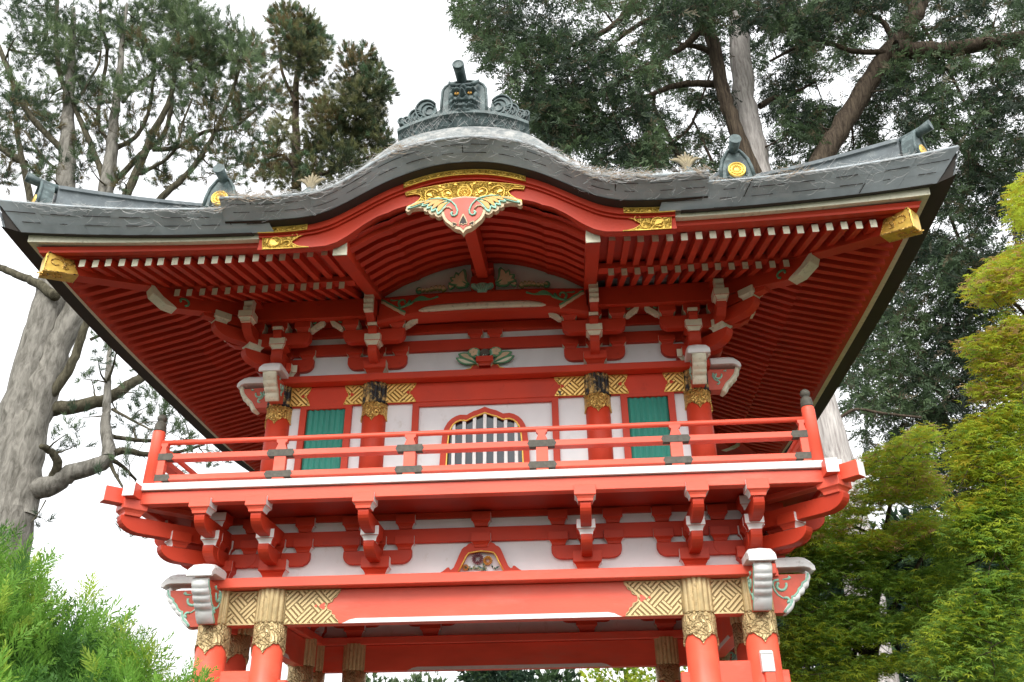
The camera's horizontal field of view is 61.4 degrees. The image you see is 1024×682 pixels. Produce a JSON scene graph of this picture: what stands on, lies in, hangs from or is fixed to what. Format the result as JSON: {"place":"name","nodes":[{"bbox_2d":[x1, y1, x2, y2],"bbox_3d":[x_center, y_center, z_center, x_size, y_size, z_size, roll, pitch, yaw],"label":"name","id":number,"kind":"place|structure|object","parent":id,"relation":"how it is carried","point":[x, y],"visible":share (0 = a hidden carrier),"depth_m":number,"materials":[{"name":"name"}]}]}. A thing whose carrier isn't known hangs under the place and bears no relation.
{"place":"outdoors","nodes":[
{"label":"outdoors","id":0,"kind":"place"},
{"bbox_2d":[0,518,218,681],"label":"conifer shrub","id":1,"kind":"object","parent":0,"point":[37,644],"visible":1,"depth_m":4.67,"materials":[{"name":"green plant"}]},
{"bbox_2d":[241,0,400,194],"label":"conifer tree","id":2,"kind":"object","parent":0,"point":[306,44],"visible":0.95,"depth_m":30.52,"materials":[{"name":"green plant"}]},
{"bbox_2d":[0,60,959,681],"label":"temple gate","id":3,"kind":"structure","parent":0,"point":[496,404],"depth_m":8.39,"materials":[{"name":"paint"}]},
{"bbox_2d":[294,404,352,469],"bbox_3d":[-2.021,1.230,9.168,0.570,1.183,0.044,-2,-28,4],"label":"window","id":4,"kind":"structure","parent":3,"relation":"in","point":[324,419],"depth_m":9.31,"materials":[{"name":"paint"}]},
{"bbox_2d":[399,100,530,141],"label":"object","id":5,"kind":"object","parent":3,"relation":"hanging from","point":[464,121],"visible":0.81,"depth_m":8.31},
{"bbox_2d":[11,128,943,213],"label":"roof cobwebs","id":6,"kind":"object","parent":3,"relation":"attached to","point":[526,146],"visible":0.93,"depth_m":7.91,"materials":[{"name":"grey"}]},
{"bbox_2d":[19,133,941,228],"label":"fascia cobwebs","id":7,"kind":"object","parent":3,"relation":"attached to","point":[488,157],"visible":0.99,"depth_m":7.98,"materials":[{"name":"grey"}]},
{"bbox_2d":[439,407,529,464],"bbox_3d":[-0.286,1.195,9.036,0.980,1.088,0.051,-2,-28,4],"label":"bell window","id":8,"kind":"structure","parent":3,"relation":"in","point":[485,417],"depth_m":9.14,"materials":[{"name":"paint"}]},
{"bbox_2d":[202,133,814,210],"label":"fallen needles","id":9,"kind":"object","parent":3,"relation":"on","point":[401,147],"visible":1,"depth_m":7.78,"materials":[{"name":"brown plant"}]},
{"bbox_2d":[620,392,676,458],"bbox_3d":[1.449,1.079,8.956,0.570,1.183,0.044,-2,-28,4],"label":"shutter door","id":10,"kind":"structure","parent":3,"relation":"in","point":[652,406],"depth_m":9.11,"materials":[{"name":"paint"}]},
{"bbox_2d":[759,650,775,672],"bbox_3d":[2.225,2.800,7.534,0.115,0.174,0.092,-2,-28,4],"label":"junction box","id":11,"kind":"object","parent":3,"relation":"attached to","point":[767,663],"visible":1,"depth_m":7.50,"materials":[{"name":"white paint"}]},
{"bbox_2d":[0,0,1023,681],"label":"sky","id":12,"kind":"structure","parent":0,"point":[414,39],"materials":[{"name":"white"}]},
{"bbox_2d":[578,666,686,681],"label":"maple tree","id":13,"kind":"object","parent":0,"point":[632,676],"visible":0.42,"depth_m":21.32,"materials":[{"name":"green plant"}]},
{"bbox_2d":[877,502,1023,681],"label":"tree","id":14,"kind":"object","parent":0,"point":[902,515],"visible":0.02,"depth_m":18.98,"materials":[{"name":"green plant"}]},
{"label":"ground","id":15,"kind":"structure","parent":0,"visible":0},
{"bbox_2d":[366,672,457,681],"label":"garden tree","id":16,"kind":"object","parent":15,"relation":"on","point":[415,677],"visible":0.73,"depth_m":30.75,"materials":[{"name":"green plant"}]},
{"bbox_2d":[455,670,550,681],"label":"garden tree","id":17,"kind":"object","parent":15,"relation":"on","point":[496,676],"visible":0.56,"depth_m":35.16,"materials":[{"name":"green plant"}]},
{"bbox_2d":[517,669,580,681],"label":"garden tree","id":18,"kind":"object","parent":15,"relation":"on","point":[553,675],"visible":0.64,"depth_m":31.94,"materials":[{"name":"green plant"}]},
{"bbox_2d":[445,0,1023,681],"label":"cypress tree","id":19,"kind":"object","parent":15,"relation":"on","point":[571,116],"visible":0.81,"depth_m":21.69,"materials":[{"name":"green plant"}]},
{"bbox_2d":[736,515,981,681],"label":"evergreen tree","id":20,"kind":"object","parent":15,"relation":"on","point":[836,589],"depth_m":20.31,"materials":[{"name":"green plant"}]},
{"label":"hillside","id":21,"kind":"structure","parent":0,"visible":0},
{"bbox_2d":[0,0,290,588],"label":"pine tree","id":22,"kind":"object","parent":21,"relation":"on","point":[56,328],"visible":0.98,"depth_m":18.99,"materials":[{"name":"green plant"}]},
{"bbox_2d":[776,421,991,681],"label":"maple tree","id":23,"kind":"object","parent":21,"relation":"on","point":[867,629],"visible":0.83,"depth_m":9.45,"materials":[{"name":"green plant"}]},
{"bbox_2d":[889,172,1023,681],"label":"maple tree","id":24,"kind":"object","parent":21,"relation":"on","point":[986,523],"visible":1,"depth_m":8.04,"materials":[{"name":"green plant"}]}
]}

